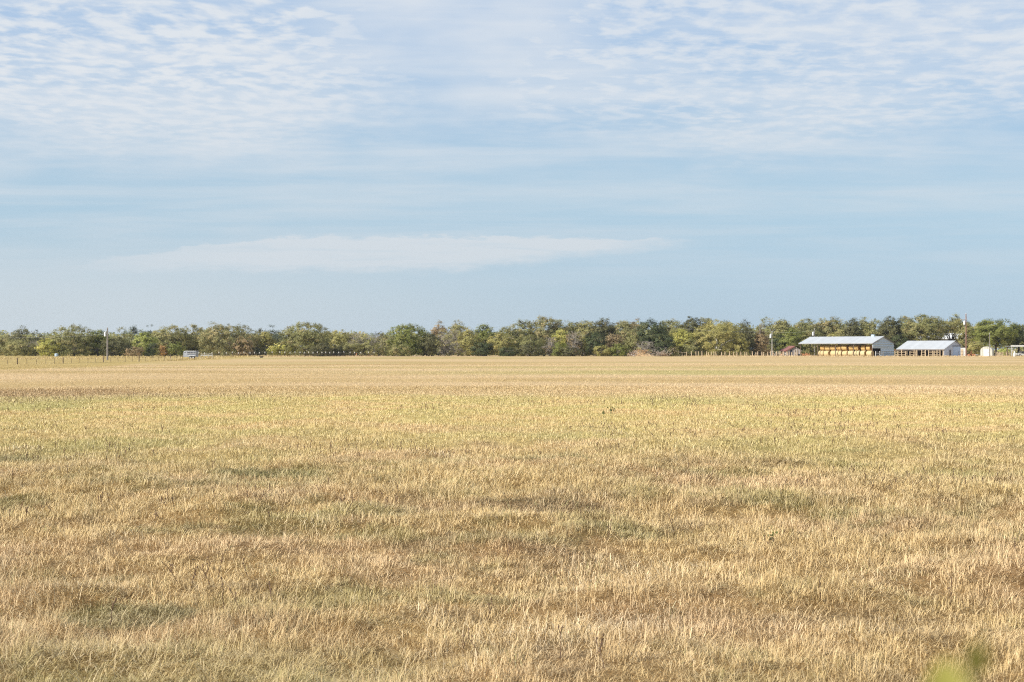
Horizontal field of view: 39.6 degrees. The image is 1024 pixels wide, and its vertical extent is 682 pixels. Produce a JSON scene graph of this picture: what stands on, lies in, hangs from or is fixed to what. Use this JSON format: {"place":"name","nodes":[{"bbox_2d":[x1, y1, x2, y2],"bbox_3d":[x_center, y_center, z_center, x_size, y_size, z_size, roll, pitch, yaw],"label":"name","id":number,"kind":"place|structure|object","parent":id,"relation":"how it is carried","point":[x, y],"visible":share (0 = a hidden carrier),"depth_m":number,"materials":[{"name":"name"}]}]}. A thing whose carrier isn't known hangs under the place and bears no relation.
{"place":"outdoors","nodes":[
{"label":"outdoors","id":0,"kind":"place"},
{"bbox_2d":[0,350,1023,681],"bbox_3d":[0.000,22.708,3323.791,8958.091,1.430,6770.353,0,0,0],"label":"ground","id":1,"kind":"structure","parent":0,"point":[126,378],"depth_m":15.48,"materials":[{"name":"beige plant"}]},
{"bbox_2d":[0,335,19,355],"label":"oak tree","id":2,"kind":"object","parent":1,"relation":"on","point":[5,341],"visible":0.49,"depth_m":399.16,"materials":[{"name":"green plant"}]},
{"bbox_2d":[3,338,36,355],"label":"bush","id":3,"kind":"object","parent":1,"relation":"on","point":[24,350],"visible":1,"depth_m":390.25,"materials":[{"name":"green plant"}]},
{"bbox_2d":[8,325,46,355],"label":"oak tree","id":4,"kind":"object","parent":1,"relation":"on","point":[21,336],"visible":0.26,"depth_m":429.53,"materials":[{"name":"green plant"}]},
{"bbox_2d":[34,337,62,355],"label":"tree","id":5,"kind":"object","parent":1,"relation":"on","point":[49,347],"visible":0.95,"depth_m":383.88,"materials":[{"name":"green plant"}]},
{"bbox_2d":[47,324,98,355],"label":"oak tree","id":6,"kind":"object","parent":1,"relation":"on","point":[68,346],"visible":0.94,"depth_m":387.24,"materials":[{"name":"green plant"}]},
{"bbox_2d":[84,329,110,355],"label":"oak tree","id":7,"kind":"object","parent":1,"relation":"on","point":[98,338],"visible":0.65,"depth_m":391.14,"materials":[{"name":"green plant"}]},
{"bbox_2d":[0,353,228,363],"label":"barbed wire fence","id":8,"kind":"object","parent":1,"relation":"on","point":[114,360],"visible":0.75,"depth_m":286.61,"materials":[{"name":"brown metal"}]},
{"bbox_2d":[96,337,135,355],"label":"bush","id":9,"kind":"object","parent":1,"relation":"on","point":[117,344],"visible":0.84,"depth_m":386.47,"materials":[{"name":"green plant"}]},
{"bbox_2d":[102,326,136,355],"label":"oak tree","id":10,"kind":"object","parent":1,"relation":"on","point":[123,335],"visible":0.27,"depth_m":394.26,"materials":[{"name":"green plant"}]},
{"bbox_2d":[122,345,145,355],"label":"bush","id":11,"kind":"object","parent":1,"relation":"on","point":[138,351],"visible":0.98,"depth_m":380.16,"materials":[{"name":"green plant"}]},
{"bbox_2d":[131,332,159,355],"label":"tree","id":12,"kind":"object","parent":1,"relation":"on","point":[143,338],"visible":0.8,"depth_m":385.08,"materials":[{"name":"green plant"}]},
{"bbox_2d":[146,342,158,355],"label":"bush","id":13,"kind":"object","parent":1,"relation":"on","point":[152,351],"visible":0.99,"depth_m":381.56,"materials":[{"name":"green plant"}]},
{"bbox_2d":[150,324,190,355],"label":"oak tree","id":14,"kind":"object","parent":1,"relation":"on","point":[163,339],"visible":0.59,"depth_m":391.87,"materials":[{"name":"green plant"}]},
{"bbox_2d":[164,341,185,355],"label":"bush","id":15,"kind":"object","parent":1,"relation":"on","point":[172,348],"visible":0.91,"depth_m":382.01,"materials":[{"name":"green plant"}]},
{"bbox_2d":[181,351,197,358],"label":"stock trailer","id":16,"kind":"object","parent":1,"relation":"on","point":[189,354],"visible":0.85,"depth_m":337.10,"materials":[{"name":"white paint"}]},
{"bbox_2d":[178,324,208,354],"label":"oak tree","id":17,"kind":"object","parent":1,"relation":"on","point":[194,344],"visible":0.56,"depth_m":396.39,"materials":[{"name":"green plant"}]},
{"bbox_2d":[196,323,262,355],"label":"oak tree","id":18,"kind":"object","parent":1,"relation":"on","point":[226,339],"visible":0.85,"depth_m":379.44,"materials":[{"name":"green plant"}]},
{"bbox_2d":[231,336,256,355],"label":"bush","id":19,"kind":"object","parent":1,"relation":"on","point":[239,348],"visible":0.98,"depth_m":375.82,"materials":[{"name":"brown plant"}]},
{"bbox_2d":[249,344,266,355],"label":"bush","id":20,"kind":"object","parent":1,"relation":"on","point":[257,350],"visible":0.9,"depth_m":378.96,"materials":[{"name":"green plant"}]},
{"bbox_2d":[255,331,276,355],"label":"tree","id":21,"kind":"object","parent":1,"relation":"on","point":[266,338],"visible":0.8,"depth_m":386.72,"materials":[{"name":"green plant"}]},
{"bbox_2d":[260,325,284,355],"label":"oak tree","id":22,"kind":"object","parent":1,"relation":"on","point":[275,335],"visible":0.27,"depth_m":425.19,"materials":[{"name":"green plant"}]},
{"bbox_2d":[265,345,281,354],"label":"bush","id":23,"kind":"object","parent":1,"relation":"on","point":[273,348],"visible":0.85,"depth_m":377.30,"materials":[{"name":"green plant"}]},
{"bbox_2d":[274,341,293,355],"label":"bush","id":24,"kind":"object","parent":1,"relation":"on","point":[282,347],"visible":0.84,"depth_m":378.35,"materials":[{"name":"green plant"}]},
{"bbox_2d":[278,321,336,355],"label":"oak tree","id":25,"kind":"object","parent":1,"relation":"on","point":[307,341],"visible":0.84,"depth_m":377.54,"materials":[{"name":"green plant"}]},
{"bbox_2d":[307,342,333,355],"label":"bush","id":26,"kind":"object","parent":1,"relation":"on","point":[325,349],"visible":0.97,"depth_m":374.13,"materials":[{"name":"green plant"}]},
{"bbox_2d":[328,329,355,355],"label":"oak tree","id":27,"kind":"object","parent":1,"relation":"on","point":[338,338],"visible":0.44,"depth_m":392.95,"materials":[{"name":"green plant"}]},
{"bbox_2d":[337,341,364,355],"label":"bush","id":28,"kind":"object","parent":1,"relation":"on","point":[348,349],"visible":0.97,"depth_m":382.75,"materials":[{"name":"green plant"}]},
{"bbox_2d":[341,333,364,355],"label":"tree","id":29,"kind":"object","parent":1,"relation":"on","point":[353,338],"visible":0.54,"depth_m":391.11,"materials":[{"name":"green plant"}]},
{"bbox_2d":[356,334,378,352],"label":"tree","id":30,"kind":"object","parent":1,"relation":"on","point":[366,339],"visible":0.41,"depth_m":393.14,"materials":[{"name":"green plant"}]},
{"bbox_2d":[354,342,384,355],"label":"bush","id":31,"kind":"object","parent":1,"relation":"on","point":[368,346],"visible":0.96,"depth_m":383.91,"materials":[{"name":"green plant"}]},
{"bbox_2d":[366,335,392,355],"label":"tree","id":32,"kind":"object","parent":1,"relation":"on","point":[378,339],"visible":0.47,"depth_m":395.00,"materials":[{"name":"green plant"}]},
{"bbox_2d":[379,334,398,354],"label":"tree","id":33,"kind":"object","parent":1,"relation":"on","point":[385,345],"visible":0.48,"depth_m":389.09,"materials":[{"name":"green plant"}]},
{"bbox_2d":[386,344,414,355],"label":"bush","id":34,"kind":"object","parent":1,"relation":"on","point":[396,351],"visible":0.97,"depth_m":378.23,"materials":[{"name":"green plant"}]},
{"bbox_2d":[383,323,430,355],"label":"oak tree","id":35,"kind":"object","parent":1,"relation":"on","point":[408,336],"visible":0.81,"depth_m":383.65,"materials":[{"name":"green plant"}]},
{"bbox_2d":[417,332,441,355],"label":"oak tree","id":36,"kind":"object","parent":1,"relation":"on","point":[430,348],"visible":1,"depth_m":382.62,"materials":[{"name":"green plant"}]},
{"bbox_2d":[430,320,448,347],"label":"oak tree","id":37,"kind":"object","parent":1,"relation":"on","point":[436,330],"visible":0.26,"depth_m":444.75,"materials":[{"name":"green plant"}]},
{"bbox_2d":[433,335,461,355],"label":"bare tree","id":38,"kind":"object","parent":1,"relation":"on","point":[446,350],"visible":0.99,"depth_m":385.52,"materials":[{"name":"brown plant"}]},
{"bbox_2d":[435,329,461,355],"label":"bare tree","id":39,"kind":"object","parent":1,"relation":"on","point":[446,334],"visible":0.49,"depth_m":399.29,"materials":[{"name":"brown plant"}]},
{"bbox_2d":[441,330,467,355],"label":"bare tree","id":40,"kind":"object","parent":1,"relation":"on","point":[455,342],"visible":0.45,"depth_m":397.15,"materials":[{"name":"brown plant"}]},
{"bbox_2d":[448,320,475,354],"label":"oak tree","id":41,"kind":"object","parent":1,"relation":"on","point":[455,326],"visible":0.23,"depth_m":444.47,"materials":[{"name":"green plant"}]},
{"bbox_2d":[456,329,480,355],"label":"tree","id":42,"kind":"object","parent":1,"relation":"on","point":[468,341],"visible":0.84,"depth_m":388.48,"materials":[{"name":"green plant"}]},
{"bbox_2d":[469,342,493,355],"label":"bush","id":43,"kind":"object","parent":1,"relation":"on","point":[481,351],"visible":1,"depth_m":380.79,"materials":[{"name":"green plant"}]},
{"bbox_2d":[472,324,497,355],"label":"oak tree","id":44,"kind":"object","parent":1,"relation":"on","point":[483,335],"visible":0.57,"depth_m":394.97,"materials":[{"name":"green plant"}]},
{"bbox_2d":[486,332,516,355],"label":"tree","id":45,"kind":"object","parent":1,"relation":"on","point":[498,343],"visible":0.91,"depth_m":382.39,"materials":[{"name":"green plant"}]},
{"bbox_2d":[498,346,516,355],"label":"bush","id":46,"kind":"object","parent":1,"relation":"on","point":[504,351],"visible":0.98,"depth_m":378.59,"materials":[{"name":"green plant"}]},
{"bbox_2d":[495,326,521,355],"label":"oak tree","id":47,"kind":"object","parent":1,"relation":"on","point":[508,331],"visible":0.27,"depth_m":398.92,"materials":[{"name":"green plant"}]},
{"bbox_2d":[0,329,1019,347],"bbox_3d":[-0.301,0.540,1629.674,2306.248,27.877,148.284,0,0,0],"label":"distant wood","id":48,"kind":"object","parent":1,"relation":"on","point":[371,334],"depth_m":1611.94,"materials":[{"name":"green plant"}]},
{"bbox_2d":[0,321,1023,354],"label":"woodland","id":49,"kind":"object","parent":1,"relation":"on","point":[366,335],"depth_m":457.02,"materials":[{"name":"green plant"}]},
{"bbox_2d":[0,392,1023,658],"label":"weed stems","id":50,"kind":"object","parent":1,"relation":"on","point":[532,450],"visible":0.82,"depth_m":25.53,"materials":[{"name":"beige plant"}]},
{"bbox_2d":[511,318,538,355],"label":"oak tree","id":51,"kind":"object","parent":1,"relation":"on","point":[524,332],"visible":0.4,"depth_m":400.45,"materials":[{"name":"green plant"}]},
{"bbox_2d":[510,344,544,355],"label":"bush","id":52,"kind":"object","parent":1,"relation":"on","point":[523,348],"visible":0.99,"depth_m":377.64,"materials":[{"name":"green plant"}]},
{"bbox_2d":[513,333,546,355],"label":"oak tree","id":53,"kind":"object","parent":1,"relation":"on","point":[540,344],"visible":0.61,"depth_m":382.81,"materials":[{"name":"green plant"}]},
{"bbox_2d":[524,316,562,355],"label":"oak tree","id":54,"kind":"object","parent":1,"relation":"on","point":[541,332],"visible":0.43,"depth_m":401.13,"materials":[{"name":"green plant"}]},
{"bbox_2d":[542,337,564,355],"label":"bare tree","id":55,"kind":"object","parent":1,"relation":"on","point":[549,347],"visible":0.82,"depth_m":382.12,"materials":[{"name":"grey plant"}]},
{"bbox_2d":[547,319,571,353],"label":"oak tree","id":56,"kind":"object","parent":1,"relation":"on","point":[564,327],"visible":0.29,"depth_m":402.68,"materials":[{"name":"green plant"}]},
{"bbox_2d":[550,342,569,355],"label":"bush","id":57,"kind":"object","parent":1,"relation":"on","point":[558,351],"visible":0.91,"depth_m":379.09,"materials":[{"name":"green plant"}]},
{"bbox_2d":[551,329,570,353],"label":"tree","id":58,"kind":"object","parent":1,"relation":"on","point":[563,340],"visible":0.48,"depth_m":384.97,"materials":[{"name":"green plant"}]},
{"bbox_2d":[559,346,583,355],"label":"bush","id":59,"kind":"object","parent":1,"relation":"on","point":[567,353],"visible":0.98,"depth_m":376.91,"materials":[{"name":"green plant"}]},
{"bbox_2d":[565,331,587,355],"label":"bare tree","id":60,"kind":"object","parent":1,"relation":"on","point":[574,342],"visible":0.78,"depth_m":383.17,"materials":[{"name":"grey plant"}]},
{"bbox_2d":[574,333,590,355],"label":"tree","id":61,"kind":"object","parent":1,"relation":"on","point":[581,340],"visible":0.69,"depth_m":385.11,"materials":[{"name":"green plant"}]},
{"bbox_2d":[574,320,598,354],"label":"oak tree","id":62,"kind":"object","parent":1,"relation":"on","point":[587,329],"visible":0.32,"depth_m":404.42,"materials":[{"name":"green plant"}]},
{"bbox_2d":[583,331,608,355],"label":"tree","id":63,"kind":"object","parent":1,"relation":"on","point":[593,336],"visible":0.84,"depth_m":382.19,"materials":[{"name":"green plant"}]},
{"bbox_2d":[593,344,611,355],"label":"bush","id":64,"kind":"object","parent":1,"relation":"on","point":[605,352],"visible":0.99,"depth_m":377.20,"materials":[{"name":"green plant"}]},
{"bbox_2d":[591,317,617,355],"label":"oak tree","id":65,"kind":"object","parent":1,"relation":"on","point":[606,330],"visible":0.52,"depth_m":402.60,"materials":[{"name":"green plant"}]},
{"bbox_2d":[604,334,624,355],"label":"tree","id":66,"kind":"object","parent":1,"relation":"on","point":[611,337],"visible":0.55,"depth_m":386.56,"materials":[{"name":"green plant"}]},
{"bbox_2d":[609,343,630,355],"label":"bush","id":67,"kind":"object","parent":1,"relation":"on","point":[615,351],"visible":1,"depth_m":376.34,"materials":[{"name":"green plant"}]},
{"bbox_2d":[610,320,636,354],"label":"oak tree","id":68,"kind":"object","parent":1,"relation":"on","point":[626,327],"visible":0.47,"depth_m":402.04,"materials":[{"name":"green plant"}]},
{"bbox_2d":[623,328,643,353],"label":"tree","id":69,"kind":"object","parent":1,"relation":"on","point":[631,340],"visible":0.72,"depth_m":386.52,"materials":[{"name":"green plant"}]},
{"bbox_2d":[625,348,652,355],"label":"brush pile","id":70,"kind":"object","parent":1,"relation":"on","point":[638,353],"visible":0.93,"depth_m":375.94,"materials":[{"name":"beige plant"}]},
{"bbox_2d":[633,341,658,355],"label":"bare tree","id":71,"kind":"object","parent":1,"relation":"on","point":[647,347],"visible":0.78,"depth_m":381.39,"materials":[{"name":"grey plant"}]},
{"bbox_2d":[634,318,669,354],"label":"oak tree","id":72,"kind":"object","parent":1,"relation":"on","point":[654,330],"visible":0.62,"depth_m":385.76,"materials":[{"name":"green plant"}]},
{"bbox_2d":[650,332,675,355],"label":"tree","id":73,"kind":"object","parent":1,"relation":"on","point":[662,344],"visible":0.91,"depth_m":381.73,"materials":[{"name":"green plant"}]},
{"bbox_2d":[655,319,691,353],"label":"oak tree","id":74,"kind":"object","parent":1,"relation":"on","point":[674,323],"visible":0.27,"depth_m":420.51,"materials":[{"name":"green plant"}]},
{"bbox_2d":[669,328,697,355],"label":"tree","id":75,"kind":"object","parent":1,"relation":"on","point":[684,336],"visible":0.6,"depth_m":387.13,"materials":[{"name":"green plant"}]},
{"bbox_2d":[679,316,703,355],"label":"oak tree","id":76,"kind":"object","parent":1,"relation":"on","point":[694,325],"visible":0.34,"depth_m":418.92,"materials":[{"name":"green plant"}]},
{"bbox_2d":[679,339,705,355],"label":"bush","id":77,"kind":"object","parent":1,"relation":"on","point":[696,346],"visible":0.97,"depth_m":384.81,"materials":[{"name":"green plant"}]},
{"bbox_2d":[692,319,747,355],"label":"tree","id":78,"kind":"object","parent":1,"relation":"on","point":[718,334],"visible":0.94,"depth_m":386.95,"materials":[{"name":"green plant"}]},
{"bbox_2d":[730,336,751,355],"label":"bush","id":79,"kind":"object","parent":1,"relation":"on","point":[743,343],"visible":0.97,"depth_m":385.37,"materials":[{"name":"green plant"}]},
{"bbox_2d":[736,326,757,355],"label":"oak tree","id":80,"kind":"object","parent":1,"relation":"on","point":[749,334],"visible":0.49,"depth_m":392.25,"materials":[{"name":"green plant"}]},
{"bbox_2d":[750,324,773,355],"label":"oak tree","id":81,"kind":"object","parent":1,"relation":"on","point":[761,339],"visible":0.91,"depth_m":391.96,"materials":[{"name":"green plant"}]},
{"bbox_2d":[755,316,779,348],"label":"oak tree","id":82,"kind":"object","parent":1,"relation":"on","point":[768,332],"visible":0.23,"depth_m":413.49,"materials":[{"name":"green plant"}]},
{"bbox_2d":[767,332,787,355],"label":"tree","id":83,"kind":"object","parent":1,"relation":"on","point":[775,343],"visible":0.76,"depth_m":404.65,"materials":[{"name":"green plant"}]},
{"bbox_2d":[769,317,793,355],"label":"oak tree","id":84,"kind":"object","parent":1,"relation":"on","point":[782,325],"visible":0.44,"depth_m":410.65,"materials":[{"name":"green plant"}]},
{"bbox_2d":[773,326,807,355],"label":"oak tree","id":85,"kind":"object","parent":1,"relation":"on","point":[792,339],"visible":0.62,"depth_m":402.59,"materials":[{"name":"green plant"}]},
{"bbox_2d":[780,346,801,355],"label":"old shed","id":86,"kind":"structure","parent":1,"relation":"on","point":[794,350],"depth_m":394.03,"materials":[{"name":"wood"}]},
{"bbox_2d":[791,318,823,352],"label":"oak tree","id":87,"kind":"object","parent":1,"relation":"on","point":[806,326],"visible":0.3,"depth_m":411.94,"materials":[{"name":"green plant"}]},
{"bbox_2d":[798,328,823,355],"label":"oak tree","id":88,"kind":"object","parent":1,"relation":"on","point":[810,349],"visible":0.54,"depth_m":399.48,"materials":[{"name":"green plant"}]},
{"bbox_2d":[815,317,843,350],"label":"oak tree","id":89,"kind":"object","parent":1,"relation":"on","point":[826,327],"visible":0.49,"depth_m":414.26,"materials":[{"name":"green plant"}]},
{"bbox_2d":[798,335,895,355],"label":"hay barn","id":90,"kind":"structure","parent":1,"relation":"on","point":[881,344],"depth_m":377.76,"materials":[{"name":"metal"}]},
{"bbox_2d":[840,317,863,345],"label":"oak tree","id":91,"kind":"object","parent":1,"relation":"on","point":[854,330],"visible":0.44,"depth_m":410.31,"materials":[{"name":"green plant"}]},
{"bbox_2d":[852,316,876,344],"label":"oak tree","id":92,"kind":"object","parent":1,"relation":"on","point":[863,323],"visible":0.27,"depth_m":412.76,"materials":[{"name":"green plant"}]},
{"bbox_2d":[862,319,888,344],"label":"oak tree","id":93,"kind":"object","parent":1,"relation":"on","point":[872,328],"visible":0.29,"depth_m":408.47,"materials":[{"name":"green plant"}]},
{"bbox_2d":[877,316,904,350],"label":"oak tree","id":94,"kind":"object","parent":1,"relation":"on","point":[892,330],"visible":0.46,"depth_m":404.48,"materials":[{"name":"green plant"}]},
{"bbox_2d":[891,333,910,355],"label":"tree","id":95,"kind":"object","parent":1,"relation":"on","point":[900,342],"visible":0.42,"depth_m":397.53,"materials":[{"name":"green plant"}]},
{"bbox_2d":[895,350,943,356],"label":"corral fence","id":96,"kind":"object","parent":1,"relation":"on","point":[914,354],"visible":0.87,"depth_m":366.83,"materials":[{"name":"beige wood"}]},
{"bbox_2d":[900,313,948,340],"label":"oak tree","id":97,"kind":"object","parent":1,"relation":"on","point":[931,332],"visible":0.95,"depth_m":397.38,"materials":[{"name":"green plant"}]},
{"bbox_2d":[896,341,960,355],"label":"open barn","id":98,"kind":"structure","parent":1,"relation":"on","point":[949,348],"depth_m":378.12,"materials":[{"name":"metal"}]},
{"bbox_2d":[938,313,967,340],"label":"oak tree","id":99,"kind":"object","parent":1,"relation":"on","point":[956,321],"visible":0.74,"depth_m":403.60,"materials":[{"name":"green plant"}]},
{"bbox_2d":[927,638,988,681],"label":"leafy sapling","id":100,"kind":"object","parent":1,"relation":"on","point":[975,662],"visible":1,"depth_m":0.45,"materials":[{"name":"green plant"}]},
{"bbox_2d":[960,315,966,356],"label":"utility pole","id":101,"kind":"object","parent":1,"relation":"on","point":[964,323],"visible":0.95,"depth_m":367.92,"materials":[{"name":"wood"}]},
{"bbox_2d":[953,321,976,352],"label":"oak tree","id":102,"kind":"object","parent":1,"relation":"on","point":[960,339],"visible":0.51,"depth_m":398.85,"materials":[{"name":"green plant"}]},
{"bbox_2d":[967,341,982,355],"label":"bush","id":103,"kind":"object","parent":1,"relation":"on","point":[972,345],"visible":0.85,"depth_m":385.24,"materials":[{"name":"green plant"}]},
{"bbox_2d":[980,346,993,355],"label":"round top shed","id":104,"kind":"structure","parent":1,"relation":"on","point":[984,351],"depth_m":368.98,"materials":[{"name":"white metal"}]},
{"bbox_2d":[969,317,1022,355],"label":"oak tree","id":105,"kind":"object","parent":1,"relation":"on","point":[995,331],"visible":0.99,"depth_m":390.06,"materials":[{"name":"green plant"}]},
{"bbox_2d":[1007,324,1023,352],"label":"oak tree","id":106,"kind":"object","parent":1,"relation":"on","point":[1020,340],"visible":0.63,"depth_m":392.42,"materials":[{"name":"green plant"}]},
{"bbox_2d":[0,0,1023,349],"label":"sky","id":107,"kind":"structure","parent":0,"point":[366,166],"materials":[{"name":"blue"}]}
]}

